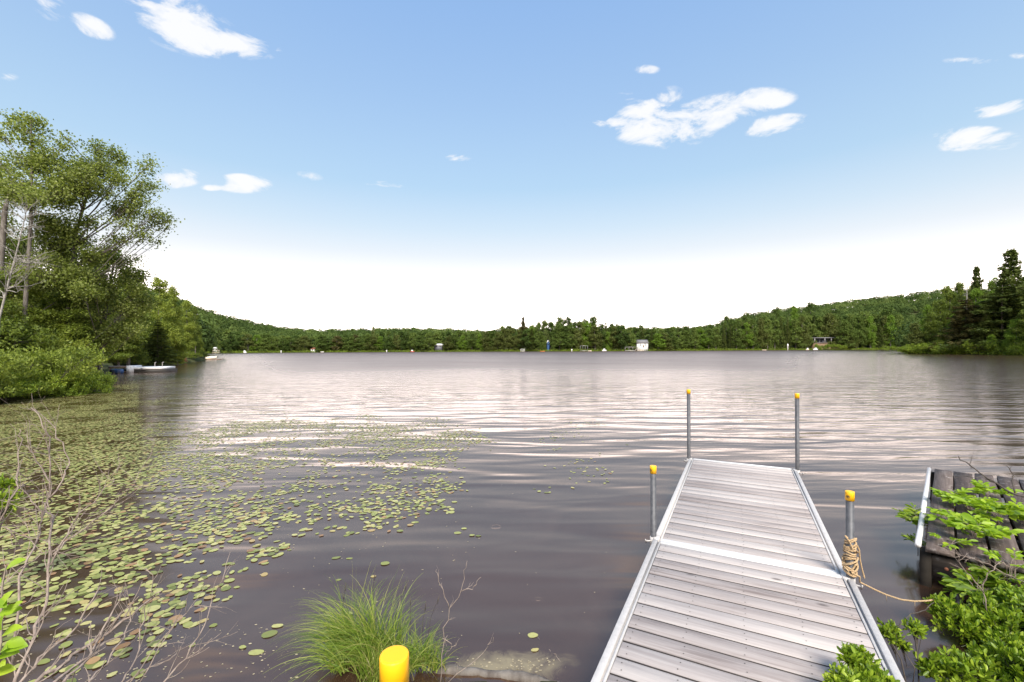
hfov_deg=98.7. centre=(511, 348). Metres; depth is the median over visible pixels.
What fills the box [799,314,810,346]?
broadleaf tree
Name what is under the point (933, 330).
broadleaf tree
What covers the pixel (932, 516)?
leafy branch
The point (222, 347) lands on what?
broadleaf tree
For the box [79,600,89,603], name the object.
lily pad
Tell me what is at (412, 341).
broadleaf tree
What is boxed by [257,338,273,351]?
broadleaf tree
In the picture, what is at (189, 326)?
broadleaf tree
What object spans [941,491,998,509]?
leafy branch
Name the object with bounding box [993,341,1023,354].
bush
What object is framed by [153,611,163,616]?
lily pad
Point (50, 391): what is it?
bush
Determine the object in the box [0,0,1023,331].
sky
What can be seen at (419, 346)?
broadleaf tree
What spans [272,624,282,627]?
lily pad
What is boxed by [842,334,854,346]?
broadleaf tree
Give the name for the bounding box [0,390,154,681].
bare shrub
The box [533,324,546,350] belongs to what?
broadleaf tree
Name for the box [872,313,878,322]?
broadleaf tree
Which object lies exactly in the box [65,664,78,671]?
lily pad
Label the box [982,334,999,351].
broadleaf tree
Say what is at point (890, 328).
broadleaf tree
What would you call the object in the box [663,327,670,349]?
broadleaf tree
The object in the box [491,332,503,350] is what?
broadleaf tree
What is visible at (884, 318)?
broadleaf tree
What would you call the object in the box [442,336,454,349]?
broadleaf tree
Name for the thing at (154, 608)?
lily pad
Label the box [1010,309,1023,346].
broadleaf tree
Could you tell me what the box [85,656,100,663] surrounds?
lily pad
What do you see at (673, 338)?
broadleaf tree
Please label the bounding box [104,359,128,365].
bush
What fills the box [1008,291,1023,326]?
broadleaf tree
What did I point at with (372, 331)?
broadleaf tree
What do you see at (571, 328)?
broadleaf tree
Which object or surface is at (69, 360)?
bush
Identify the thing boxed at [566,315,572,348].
broadleaf tree
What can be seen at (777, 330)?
broadleaf tree
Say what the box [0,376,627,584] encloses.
lily pad bed
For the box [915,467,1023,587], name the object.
old dock
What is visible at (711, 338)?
broadleaf tree
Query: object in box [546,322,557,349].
broadleaf tree
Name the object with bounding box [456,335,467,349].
broadleaf tree
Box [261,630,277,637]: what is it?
lily pad
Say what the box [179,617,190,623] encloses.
lily pad
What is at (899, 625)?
dead branch
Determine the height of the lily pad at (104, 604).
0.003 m
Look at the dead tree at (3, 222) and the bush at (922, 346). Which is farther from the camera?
the bush at (922, 346)
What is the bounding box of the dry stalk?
[437,563,493,681]
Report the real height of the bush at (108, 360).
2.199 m
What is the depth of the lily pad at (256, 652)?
2.80 m
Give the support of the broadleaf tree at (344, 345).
on the ground
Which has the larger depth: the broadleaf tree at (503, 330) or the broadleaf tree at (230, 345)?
the broadleaf tree at (503, 330)
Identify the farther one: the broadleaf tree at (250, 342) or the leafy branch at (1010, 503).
the broadleaf tree at (250, 342)
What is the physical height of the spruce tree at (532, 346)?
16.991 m
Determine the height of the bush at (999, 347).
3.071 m
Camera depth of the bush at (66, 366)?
19.95 m
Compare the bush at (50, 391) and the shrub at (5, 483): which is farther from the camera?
the bush at (50, 391)
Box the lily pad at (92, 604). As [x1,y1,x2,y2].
[83,602,98,607]
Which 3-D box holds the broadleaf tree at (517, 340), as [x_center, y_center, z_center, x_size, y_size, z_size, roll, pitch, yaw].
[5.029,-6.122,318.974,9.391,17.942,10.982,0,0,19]
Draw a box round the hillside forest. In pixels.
[119,284,990,348]
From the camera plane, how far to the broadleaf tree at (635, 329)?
337.72 m
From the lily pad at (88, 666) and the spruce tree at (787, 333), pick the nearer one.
the lily pad at (88, 666)
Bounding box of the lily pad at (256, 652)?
[248,649,263,654]
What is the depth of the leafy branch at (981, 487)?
4.66 m
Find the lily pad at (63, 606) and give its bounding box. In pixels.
[57,604,70,608]
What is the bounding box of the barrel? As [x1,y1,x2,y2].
[110,369,123,373]
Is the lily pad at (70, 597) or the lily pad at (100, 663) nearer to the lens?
the lily pad at (100, 663)
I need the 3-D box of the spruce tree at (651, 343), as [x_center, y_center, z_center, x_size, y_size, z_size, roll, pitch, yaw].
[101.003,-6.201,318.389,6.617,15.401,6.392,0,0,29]
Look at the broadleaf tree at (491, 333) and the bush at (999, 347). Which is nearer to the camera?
the bush at (999, 347)
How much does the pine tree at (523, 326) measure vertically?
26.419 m
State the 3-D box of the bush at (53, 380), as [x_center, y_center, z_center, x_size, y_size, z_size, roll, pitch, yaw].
[-19.816,1.521,18.707,2.738,1.292,3.469,0,0,-25]
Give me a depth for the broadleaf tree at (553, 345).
313.14 m
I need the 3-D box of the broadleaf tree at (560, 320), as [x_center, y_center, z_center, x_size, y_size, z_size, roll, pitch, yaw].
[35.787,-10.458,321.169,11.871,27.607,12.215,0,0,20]
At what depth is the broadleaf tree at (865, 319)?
352.56 m
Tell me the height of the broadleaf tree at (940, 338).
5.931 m
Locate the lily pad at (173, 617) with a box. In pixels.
[168,615,182,622]
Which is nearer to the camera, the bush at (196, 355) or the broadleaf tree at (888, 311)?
the bush at (196, 355)
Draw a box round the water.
[0,350,1023,681]
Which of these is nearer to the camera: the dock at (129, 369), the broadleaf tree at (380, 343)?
the dock at (129, 369)
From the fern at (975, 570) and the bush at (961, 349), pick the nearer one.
the fern at (975, 570)
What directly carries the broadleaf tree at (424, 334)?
on the ground
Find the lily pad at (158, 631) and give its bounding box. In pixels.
[153,628,164,633]
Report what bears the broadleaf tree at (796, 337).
on the ground
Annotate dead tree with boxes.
[0,180,12,298]
[0,191,58,318]
[961,272,970,299]
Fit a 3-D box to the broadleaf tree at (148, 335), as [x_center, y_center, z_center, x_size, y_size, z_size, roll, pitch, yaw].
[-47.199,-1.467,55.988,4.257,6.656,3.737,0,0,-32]
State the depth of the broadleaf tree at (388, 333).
351.47 m
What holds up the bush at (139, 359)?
on the ground
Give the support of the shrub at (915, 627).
on the ground
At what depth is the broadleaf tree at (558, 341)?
314.00 m
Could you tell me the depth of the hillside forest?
479.71 m
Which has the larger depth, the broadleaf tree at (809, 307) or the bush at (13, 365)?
the broadleaf tree at (809, 307)
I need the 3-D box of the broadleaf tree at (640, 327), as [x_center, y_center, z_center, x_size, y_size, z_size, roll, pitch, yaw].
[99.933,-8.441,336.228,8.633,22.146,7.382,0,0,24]
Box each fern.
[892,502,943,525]
[901,533,925,555]
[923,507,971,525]
[927,532,979,549]
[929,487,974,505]
[938,567,1012,605]
[940,511,1023,541]
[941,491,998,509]
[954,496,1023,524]
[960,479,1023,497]
[964,562,1023,588]
[977,547,1023,582]
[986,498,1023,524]
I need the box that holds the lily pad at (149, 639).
[146,636,155,641]
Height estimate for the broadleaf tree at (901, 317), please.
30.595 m
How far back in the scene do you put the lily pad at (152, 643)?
2.90 m
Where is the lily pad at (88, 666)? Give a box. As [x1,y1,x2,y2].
[84,661,99,668]
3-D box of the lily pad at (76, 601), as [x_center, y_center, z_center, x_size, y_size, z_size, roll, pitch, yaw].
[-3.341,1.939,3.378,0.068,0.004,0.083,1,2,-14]
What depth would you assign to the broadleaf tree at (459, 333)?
349.12 m
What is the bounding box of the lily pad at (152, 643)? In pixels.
[147,639,162,645]
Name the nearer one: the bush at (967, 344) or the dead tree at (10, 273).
the dead tree at (10, 273)
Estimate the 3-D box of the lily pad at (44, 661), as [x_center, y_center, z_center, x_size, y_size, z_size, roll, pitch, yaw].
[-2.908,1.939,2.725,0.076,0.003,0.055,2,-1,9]
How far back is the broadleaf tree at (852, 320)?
349.00 m
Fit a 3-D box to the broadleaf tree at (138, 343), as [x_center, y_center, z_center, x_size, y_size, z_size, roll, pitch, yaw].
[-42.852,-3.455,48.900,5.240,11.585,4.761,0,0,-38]
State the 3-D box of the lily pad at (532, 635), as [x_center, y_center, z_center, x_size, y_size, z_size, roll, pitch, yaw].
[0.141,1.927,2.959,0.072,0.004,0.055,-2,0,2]
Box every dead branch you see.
[14,566,169,681]
[119,553,237,681]
[898,602,938,626]
[935,545,1023,612]
[948,451,1023,501]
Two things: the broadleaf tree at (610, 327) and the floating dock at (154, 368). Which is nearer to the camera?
the floating dock at (154, 368)
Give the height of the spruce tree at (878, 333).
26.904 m
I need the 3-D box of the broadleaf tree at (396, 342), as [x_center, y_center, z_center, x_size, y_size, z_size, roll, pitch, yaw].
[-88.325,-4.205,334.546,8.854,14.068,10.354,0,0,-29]
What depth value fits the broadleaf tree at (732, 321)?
354.08 m
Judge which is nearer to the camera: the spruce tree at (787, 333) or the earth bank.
the spruce tree at (787, 333)
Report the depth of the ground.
305.54 m
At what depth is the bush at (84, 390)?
19.68 m
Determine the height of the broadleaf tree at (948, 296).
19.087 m
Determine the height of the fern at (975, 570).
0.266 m
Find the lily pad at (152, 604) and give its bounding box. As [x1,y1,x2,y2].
[147,602,157,606]
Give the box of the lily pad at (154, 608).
[143,605,160,612]
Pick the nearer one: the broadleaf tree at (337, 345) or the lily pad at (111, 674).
the lily pad at (111, 674)
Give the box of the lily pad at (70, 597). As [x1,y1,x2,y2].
[65,595,76,598]
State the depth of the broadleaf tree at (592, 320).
320.90 m
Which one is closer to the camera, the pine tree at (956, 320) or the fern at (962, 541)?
the fern at (962, 541)
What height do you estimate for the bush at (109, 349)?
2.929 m
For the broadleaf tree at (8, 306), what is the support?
on the ground
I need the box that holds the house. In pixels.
[811,337,835,343]
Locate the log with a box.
[432,663,559,681]
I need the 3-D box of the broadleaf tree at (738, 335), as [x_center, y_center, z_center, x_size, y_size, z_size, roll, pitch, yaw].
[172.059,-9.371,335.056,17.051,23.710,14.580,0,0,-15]
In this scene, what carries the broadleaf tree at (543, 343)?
on the ground
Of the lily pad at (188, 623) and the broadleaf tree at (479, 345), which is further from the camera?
the broadleaf tree at (479, 345)
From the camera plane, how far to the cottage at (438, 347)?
333.40 m
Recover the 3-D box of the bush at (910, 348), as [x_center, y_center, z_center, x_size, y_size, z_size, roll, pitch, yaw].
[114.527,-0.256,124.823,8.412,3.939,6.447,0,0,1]
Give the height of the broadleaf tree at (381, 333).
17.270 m
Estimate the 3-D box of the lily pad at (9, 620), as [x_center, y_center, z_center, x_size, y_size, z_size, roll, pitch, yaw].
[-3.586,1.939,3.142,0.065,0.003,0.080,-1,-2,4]
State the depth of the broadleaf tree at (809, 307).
363.63 m
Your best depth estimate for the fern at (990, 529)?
3.61 m
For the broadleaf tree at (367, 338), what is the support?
on the ground
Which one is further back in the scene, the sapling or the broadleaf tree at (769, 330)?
the broadleaf tree at (769, 330)
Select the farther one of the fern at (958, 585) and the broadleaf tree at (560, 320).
the broadleaf tree at (560, 320)
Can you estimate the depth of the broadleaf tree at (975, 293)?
117.60 m
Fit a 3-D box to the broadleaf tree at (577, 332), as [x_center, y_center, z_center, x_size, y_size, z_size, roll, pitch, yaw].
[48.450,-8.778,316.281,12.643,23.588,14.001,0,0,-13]
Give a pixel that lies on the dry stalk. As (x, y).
(444, 638)
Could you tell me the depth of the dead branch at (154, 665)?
2.15 m
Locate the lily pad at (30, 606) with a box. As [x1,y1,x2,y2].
[26,604,36,608]
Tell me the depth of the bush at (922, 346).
120.78 m
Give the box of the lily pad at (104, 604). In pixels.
[98,602,111,607]
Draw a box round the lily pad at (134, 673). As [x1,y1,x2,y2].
[131,669,144,675]
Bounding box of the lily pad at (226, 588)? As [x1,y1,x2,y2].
[221,585,230,590]
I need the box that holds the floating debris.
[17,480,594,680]
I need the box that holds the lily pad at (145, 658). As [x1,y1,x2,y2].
[141,656,152,661]
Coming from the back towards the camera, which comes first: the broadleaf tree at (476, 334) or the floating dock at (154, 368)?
the broadleaf tree at (476, 334)
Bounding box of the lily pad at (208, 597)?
[204,595,215,598]
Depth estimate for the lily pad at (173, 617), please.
3.16 m
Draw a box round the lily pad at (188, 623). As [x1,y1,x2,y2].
[183,621,192,627]
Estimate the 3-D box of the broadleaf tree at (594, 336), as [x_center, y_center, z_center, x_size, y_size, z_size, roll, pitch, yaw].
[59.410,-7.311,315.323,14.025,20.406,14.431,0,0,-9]
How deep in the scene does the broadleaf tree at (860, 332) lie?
349.31 m
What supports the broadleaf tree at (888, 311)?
on the ground
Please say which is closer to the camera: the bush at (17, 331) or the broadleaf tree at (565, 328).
the bush at (17, 331)
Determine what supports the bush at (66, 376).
on the ground
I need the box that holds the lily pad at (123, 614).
[120,611,134,616]
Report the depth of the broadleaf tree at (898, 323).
353.66 m
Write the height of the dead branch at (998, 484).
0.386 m
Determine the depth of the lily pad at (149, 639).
2.94 m
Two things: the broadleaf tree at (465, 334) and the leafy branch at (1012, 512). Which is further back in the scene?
the broadleaf tree at (465, 334)
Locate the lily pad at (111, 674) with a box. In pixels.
[106,671,117,676]
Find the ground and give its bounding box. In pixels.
[0,298,1023,681]
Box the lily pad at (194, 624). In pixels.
[186,621,199,627]
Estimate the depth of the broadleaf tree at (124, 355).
46.75 m
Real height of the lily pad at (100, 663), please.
0.003 m
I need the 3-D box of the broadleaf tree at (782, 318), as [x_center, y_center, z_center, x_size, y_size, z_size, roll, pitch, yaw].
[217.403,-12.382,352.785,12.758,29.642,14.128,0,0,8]
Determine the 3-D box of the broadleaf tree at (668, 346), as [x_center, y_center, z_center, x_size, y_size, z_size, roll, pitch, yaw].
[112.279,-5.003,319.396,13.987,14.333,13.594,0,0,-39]
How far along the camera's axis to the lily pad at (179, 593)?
3.48 m
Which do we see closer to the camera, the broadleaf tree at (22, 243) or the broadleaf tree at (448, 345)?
the broadleaf tree at (22, 243)
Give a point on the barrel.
(113, 371)
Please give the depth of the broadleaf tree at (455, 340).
335.26 m
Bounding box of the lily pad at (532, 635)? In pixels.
[528,632,537,637]
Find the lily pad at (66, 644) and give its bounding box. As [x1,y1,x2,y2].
[59,641,72,647]
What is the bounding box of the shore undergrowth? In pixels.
[205,346,1023,354]
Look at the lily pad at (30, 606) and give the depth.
3.31 m
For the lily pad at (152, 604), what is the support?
on the water
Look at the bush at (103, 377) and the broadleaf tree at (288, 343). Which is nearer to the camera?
the bush at (103, 377)
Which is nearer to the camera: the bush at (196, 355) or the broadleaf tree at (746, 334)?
the bush at (196, 355)
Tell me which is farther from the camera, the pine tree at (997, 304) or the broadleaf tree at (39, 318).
the pine tree at (997, 304)
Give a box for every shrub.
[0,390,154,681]
[0,473,27,529]
[822,642,900,681]
[877,616,930,681]
[913,581,1023,681]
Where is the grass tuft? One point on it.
(361, 644)
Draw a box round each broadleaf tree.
[0,203,40,315]
[0,266,27,353]
[5,235,51,310]
[8,269,72,338]
[35,248,66,308]
[43,289,105,363]
[78,248,132,366]
[104,334,139,365]
[111,273,155,365]
[139,312,155,349]
[148,276,182,360]
[162,285,185,346]
[167,324,188,364]
[179,300,197,358]
[191,306,201,353]
[193,326,204,351]
[214,332,224,348]
[216,341,223,351]
[222,329,234,348]
[223,333,238,351]
[235,336,249,350]
[237,333,257,350]
[249,334,262,350]
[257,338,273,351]
[267,337,276,351]
[270,338,282,350]
[277,338,289,351]
[282,336,293,350]
[284,339,297,351]
[290,338,301,350]
[298,336,312,350]
[314,335,329,350]
[322,337,334,350]
[330,335,342,350]
[332,338,341,350]
[339,334,350,348]
[341,337,350,350]
[346,336,358,350]
[353,334,358,350]
[353,338,364,350]
[360,333,373,350]
[363,336,379,350]
[370,326,375,350]
[373,336,383,350]
[377,331,384,349]
[381,337,395,350]
[385,331,392,349]
[392,335,401,349]
[396,331,409,348]
[399,333,410,349]
[407,334,417,349]
[414,335,426,350]
[422,331,429,350]
[422,333,436,350]
[430,331,442,349]
[442,331,453,349]
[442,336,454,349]
[447,334,458,350]
[453,330,462,349]
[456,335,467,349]
[461,332,468,346]
[463,332,476,349]
[472,331,480,347]
[475,334,483,349]
[480,331,491,350]
[485,330,498,348]
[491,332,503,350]
[497,328,511,349]
[502,328,515,348]
[513,329,524,349]
[517,329,533,351]
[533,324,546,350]
[539,320,550,345]
[541,338,546,350]
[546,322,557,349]
[551,338,556,349]
[552,324,567,350]
[553,316,563,349]
[559,324,573,349]
[564,325,579,349]
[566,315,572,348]
[573,321,589,348]
[580,323,586,349]
[581,322,591,349]
[585,315,599,349]
[587,325,604,349]
[597,323,606,348]
[603,332,612,349]
[605,325,622,349]
[609,323,616,348]
[613,325,632,349]
[626,326,636,348]
[633,327,641,349]
[638,324,646,339]
[644,329,652,347]
[648,328,657,348]
[650,333,667,349]
[660,332,674,349]
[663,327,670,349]
[666,332,677,347]
[668,326,679,347]
[672,332,687,349]
[681,326,691,346]
[681,330,694,347]
[690,326,701,348]
[696,329,709,348]
[700,328,716,349]
[710,328,721,348]
[719,315,732,346]
[725,322,748,348]
[728,319,736,347]
[734,322,755,348]
[739,312,752,330]
[741,322,753,349]
[749,319,763,347]
[754,318,771,348]
[759,318,776,349]
[767,306,780,346]
[769,320,785,348]
[779,315,789,338]
[789,305,799,347]
[790,318,806,348]
[793,315,810,348]
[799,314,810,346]
[804,301,821,330]
[806,314,820,348]
[815,317,829,339]
[818,312,843,344]
[834,318,858,347]
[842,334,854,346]
[846,313,853,331]
[847,317,858,342]
[849,314,870,348]
[855,310,878,347]
[859,317,878,347]
[865,316,876,347]
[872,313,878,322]
[876,306,895,346]
[879,314,890,346]
[881,315,897,346]
[892,318,903,346]
[897,313,909,326]
[903,322,927,350]
[919,304,932,330]
[920,312,942,344]
[922,299,949,341]
[932,332,948,345]
[938,285,953,318]
[939,290,959,327]
[943,314,960,341]
[951,281,964,310]
[962,288,984,334]
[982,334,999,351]
[986,276,997,298]
[999,318,1023,347]
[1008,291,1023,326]
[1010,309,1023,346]
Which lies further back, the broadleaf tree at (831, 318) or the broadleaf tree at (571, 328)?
the broadleaf tree at (831, 318)
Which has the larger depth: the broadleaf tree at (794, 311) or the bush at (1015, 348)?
the broadleaf tree at (794, 311)
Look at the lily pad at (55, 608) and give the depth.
3.29 m
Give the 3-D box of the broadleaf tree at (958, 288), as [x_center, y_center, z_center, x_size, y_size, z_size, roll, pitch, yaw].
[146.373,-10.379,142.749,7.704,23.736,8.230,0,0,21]
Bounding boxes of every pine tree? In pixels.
[519,316,527,350]
[927,299,994,350]
[938,285,1023,349]
[963,266,989,319]
[983,248,1023,328]
[1011,283,1023,319]
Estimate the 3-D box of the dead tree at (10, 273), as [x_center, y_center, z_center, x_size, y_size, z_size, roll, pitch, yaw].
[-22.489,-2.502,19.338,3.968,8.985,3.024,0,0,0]
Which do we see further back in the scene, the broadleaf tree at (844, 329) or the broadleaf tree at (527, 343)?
the broadleaf tree at (844, 329)
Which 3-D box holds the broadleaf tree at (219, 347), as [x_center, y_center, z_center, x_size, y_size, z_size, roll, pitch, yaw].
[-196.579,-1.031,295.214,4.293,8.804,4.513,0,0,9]
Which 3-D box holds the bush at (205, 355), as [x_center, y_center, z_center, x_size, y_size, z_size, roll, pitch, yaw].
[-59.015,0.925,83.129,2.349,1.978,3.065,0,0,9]
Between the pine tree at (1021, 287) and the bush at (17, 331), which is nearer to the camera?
the bush at (17, 331)
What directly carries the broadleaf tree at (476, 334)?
on the ground
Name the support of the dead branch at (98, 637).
attached to the bare shrub at (43, 612)
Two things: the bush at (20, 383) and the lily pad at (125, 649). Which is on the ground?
the bush at (20, 383)
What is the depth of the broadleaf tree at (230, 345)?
300.21 m
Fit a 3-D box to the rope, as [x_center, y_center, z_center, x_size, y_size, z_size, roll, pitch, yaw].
[2.574,1.514,2.986,0.573,0.463,0.096,0,0,14]
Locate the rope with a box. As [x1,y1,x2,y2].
[842,535,933,603]
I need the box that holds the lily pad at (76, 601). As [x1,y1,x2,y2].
[71,598,82,603]
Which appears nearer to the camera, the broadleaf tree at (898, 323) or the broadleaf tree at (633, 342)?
the broadleaf tree at (633, 342)
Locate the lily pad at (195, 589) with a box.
[190,587,200,591]
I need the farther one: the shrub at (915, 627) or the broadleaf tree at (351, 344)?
the broadleaf tree at (351, 344)
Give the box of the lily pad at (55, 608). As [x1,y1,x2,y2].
[48,605,65,611]
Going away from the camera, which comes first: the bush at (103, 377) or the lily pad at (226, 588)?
the lily pad at (226, 588)
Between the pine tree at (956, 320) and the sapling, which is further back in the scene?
the pine tree at (956, 320)
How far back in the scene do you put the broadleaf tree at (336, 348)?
325.70 m
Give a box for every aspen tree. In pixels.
[0,107,148,346]
[0,129,184,323]
[39,246,164,372]
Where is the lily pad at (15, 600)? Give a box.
[9,597,24,602]
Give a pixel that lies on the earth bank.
(812, 347)
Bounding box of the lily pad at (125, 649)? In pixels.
[116,647,132,652]
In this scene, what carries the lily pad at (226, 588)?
on the water
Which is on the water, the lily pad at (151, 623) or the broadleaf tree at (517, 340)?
the lily pad at (151, 623)
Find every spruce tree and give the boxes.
[142,320,181,365]
[525,328,537,350]
[648,331,655,350]
[720,324,726,348]
[727,324,734,348]
[775,319,786,348]
[784,316,791,348]
[871,317,885,347]
[968,314,1003,352]
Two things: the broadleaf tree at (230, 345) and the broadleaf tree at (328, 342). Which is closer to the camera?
the broadleaf tree at (230, 345)
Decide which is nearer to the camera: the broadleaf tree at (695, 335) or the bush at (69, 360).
the bush at (69, 360)
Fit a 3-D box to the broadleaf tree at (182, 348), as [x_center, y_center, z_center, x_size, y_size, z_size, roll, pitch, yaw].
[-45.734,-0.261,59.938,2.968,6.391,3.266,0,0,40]
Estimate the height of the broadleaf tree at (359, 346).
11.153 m
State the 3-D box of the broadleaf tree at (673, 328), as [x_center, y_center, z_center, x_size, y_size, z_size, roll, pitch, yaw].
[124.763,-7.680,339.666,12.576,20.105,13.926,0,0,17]
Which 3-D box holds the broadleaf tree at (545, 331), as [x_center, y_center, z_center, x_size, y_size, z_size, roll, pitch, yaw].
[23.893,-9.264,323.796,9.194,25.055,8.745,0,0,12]
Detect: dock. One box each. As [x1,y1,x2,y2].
[108,365,143,372]
[123,362,176,372]
[379,389,904,681]
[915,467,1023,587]
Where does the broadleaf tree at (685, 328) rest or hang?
on the ground
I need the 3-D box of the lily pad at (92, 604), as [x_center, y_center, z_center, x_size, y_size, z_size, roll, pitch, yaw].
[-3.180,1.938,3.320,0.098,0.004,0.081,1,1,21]
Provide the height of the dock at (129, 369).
0.820 m
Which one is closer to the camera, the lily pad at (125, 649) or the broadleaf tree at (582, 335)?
the lily pad at (125, 649)
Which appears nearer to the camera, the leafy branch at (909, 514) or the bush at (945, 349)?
the leafy branch at (909, 514)
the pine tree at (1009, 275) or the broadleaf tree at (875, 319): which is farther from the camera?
the broadleaf tree at (875, 319)
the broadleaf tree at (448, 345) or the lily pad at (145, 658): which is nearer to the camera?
the lily pad at (145, 658)
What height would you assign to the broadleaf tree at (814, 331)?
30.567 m
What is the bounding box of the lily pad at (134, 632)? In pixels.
[129,628,141,634]
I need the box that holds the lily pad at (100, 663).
[92,660,106,668]
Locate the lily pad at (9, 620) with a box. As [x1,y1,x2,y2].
[3,617,15,622]
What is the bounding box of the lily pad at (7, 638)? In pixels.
[3,636,12,640]
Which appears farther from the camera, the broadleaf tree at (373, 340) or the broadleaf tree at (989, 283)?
the broadleaf tree at (373, 340)
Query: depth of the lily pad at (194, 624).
3.09 m
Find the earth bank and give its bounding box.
[810,344,848,348]
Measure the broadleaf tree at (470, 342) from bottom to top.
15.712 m
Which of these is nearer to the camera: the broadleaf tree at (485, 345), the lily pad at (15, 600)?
the lily pad at (15, 600)
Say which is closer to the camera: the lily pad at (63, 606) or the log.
the log
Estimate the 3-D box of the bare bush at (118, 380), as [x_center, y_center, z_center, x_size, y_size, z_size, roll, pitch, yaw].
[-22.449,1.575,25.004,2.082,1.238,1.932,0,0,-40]
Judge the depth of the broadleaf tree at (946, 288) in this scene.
149.90 m
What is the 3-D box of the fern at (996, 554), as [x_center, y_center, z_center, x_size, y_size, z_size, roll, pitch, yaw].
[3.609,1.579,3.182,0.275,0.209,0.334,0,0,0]
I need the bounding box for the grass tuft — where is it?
[266,566,467,681]
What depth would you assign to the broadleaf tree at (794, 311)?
356.19 m
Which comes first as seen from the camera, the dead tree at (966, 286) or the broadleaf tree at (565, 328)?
the dead tree at (966, 286)
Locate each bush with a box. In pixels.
[0,312,76,353]
[0,340,108,393]
[0,344,104,374]
[0,345,58,399]
[0,370,22,398]
[0,379,41,397]
[0,382,51,400]
[7,324,94,353]
[7,367,79,397]
[10,372,94,395]
[18,348,94,373]
[23,380,76,398]
[45,368,111,395]
[82,369,116,388]
[89,339,120,357]
[103,351,120,362]
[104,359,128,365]
[110,369,139,384]
[120,353,151,364]
[187,350,202,358]
[196,350,208,357]
[882,345,921,351]
[897,343,933,353]
[912,342,940,351]
[926,341,952,353]
[930,346,960,352]
[951,346,974,351]
[962,341,998,353]
[975,342,1000,351]
[984,344,1012,353]
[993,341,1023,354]
[1006,341,1023,354]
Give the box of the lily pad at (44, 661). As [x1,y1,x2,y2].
[37,658,49,664]
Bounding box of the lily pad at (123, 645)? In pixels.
[112,642,130,649]
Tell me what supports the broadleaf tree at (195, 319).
on the ground
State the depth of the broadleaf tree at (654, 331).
329.50 m
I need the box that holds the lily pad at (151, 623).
[146,621,156,626]
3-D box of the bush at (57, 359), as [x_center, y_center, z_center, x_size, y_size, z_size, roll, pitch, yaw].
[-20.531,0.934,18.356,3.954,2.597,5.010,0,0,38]
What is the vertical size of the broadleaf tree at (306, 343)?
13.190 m
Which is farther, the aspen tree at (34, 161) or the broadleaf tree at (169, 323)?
the broadleaf tree at (169, 323)
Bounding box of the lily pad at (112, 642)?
[106,638,119,644]
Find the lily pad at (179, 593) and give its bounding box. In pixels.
[175,591,184,595]
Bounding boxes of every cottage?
[435,344,442,350]
[635,340,648,350]
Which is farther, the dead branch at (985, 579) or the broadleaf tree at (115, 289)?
the broadleaf tree at (115, 289)
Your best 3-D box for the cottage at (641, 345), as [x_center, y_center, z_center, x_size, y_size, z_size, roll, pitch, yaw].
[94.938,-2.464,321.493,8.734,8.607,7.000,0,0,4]
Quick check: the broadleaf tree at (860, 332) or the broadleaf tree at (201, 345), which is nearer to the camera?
the broadleaf tree at (201, 345)
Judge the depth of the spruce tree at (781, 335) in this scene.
341.51 m
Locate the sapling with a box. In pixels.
[0,558,27,675]
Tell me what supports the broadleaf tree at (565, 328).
on the ground
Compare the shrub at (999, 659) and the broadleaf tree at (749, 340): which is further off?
the broadleaf tree at (749, 340)
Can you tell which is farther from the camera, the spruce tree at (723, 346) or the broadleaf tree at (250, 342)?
the spruce tree at (723, 346)
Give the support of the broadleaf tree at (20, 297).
on the ground
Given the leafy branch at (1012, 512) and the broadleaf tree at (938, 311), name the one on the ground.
the broadleaf tree at (938, 311)
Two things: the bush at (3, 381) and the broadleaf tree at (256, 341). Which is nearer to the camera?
the bush at (3, 381)
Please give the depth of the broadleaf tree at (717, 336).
329.79 m
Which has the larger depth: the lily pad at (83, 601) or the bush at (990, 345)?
the bush at (990, 345)
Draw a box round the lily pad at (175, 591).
[171,589,181,593]
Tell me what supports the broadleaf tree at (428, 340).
on the ground
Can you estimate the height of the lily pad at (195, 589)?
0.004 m
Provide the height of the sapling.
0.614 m
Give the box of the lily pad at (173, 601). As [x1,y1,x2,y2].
[168,600,180,604]
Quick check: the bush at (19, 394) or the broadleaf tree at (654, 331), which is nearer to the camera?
the bush at (19, 394)
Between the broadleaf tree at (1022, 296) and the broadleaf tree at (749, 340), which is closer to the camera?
the broadleaf tree at (1022, 296)
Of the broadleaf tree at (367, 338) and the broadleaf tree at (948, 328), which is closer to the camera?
the broadleaf tree at (948, 328)
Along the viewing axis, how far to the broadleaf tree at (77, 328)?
24.77 m
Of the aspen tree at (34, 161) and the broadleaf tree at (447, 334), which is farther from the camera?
the broadleaf tree at (447, 334)
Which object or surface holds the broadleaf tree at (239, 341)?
on the ground
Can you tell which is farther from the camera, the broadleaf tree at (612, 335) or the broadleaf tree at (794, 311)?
the broadleaf tree at (794, 311)
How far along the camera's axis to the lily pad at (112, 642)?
2.90 m
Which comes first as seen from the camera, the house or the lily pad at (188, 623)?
the lily pad at (188, 623)
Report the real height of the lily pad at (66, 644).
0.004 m
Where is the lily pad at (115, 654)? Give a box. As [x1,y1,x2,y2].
[113,648,124,655]
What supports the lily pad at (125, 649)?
on the water
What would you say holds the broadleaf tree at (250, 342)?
on the ground
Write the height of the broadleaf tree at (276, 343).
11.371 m
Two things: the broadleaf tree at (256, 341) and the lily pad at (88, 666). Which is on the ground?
the broadleaf tree at (256, 341)
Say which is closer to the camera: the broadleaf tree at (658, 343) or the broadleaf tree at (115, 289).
the broadleaf tree at (115, 289)
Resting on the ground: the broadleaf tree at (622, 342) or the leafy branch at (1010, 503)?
the broadleaf tree at (622, 342)
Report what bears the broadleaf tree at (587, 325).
on the ground

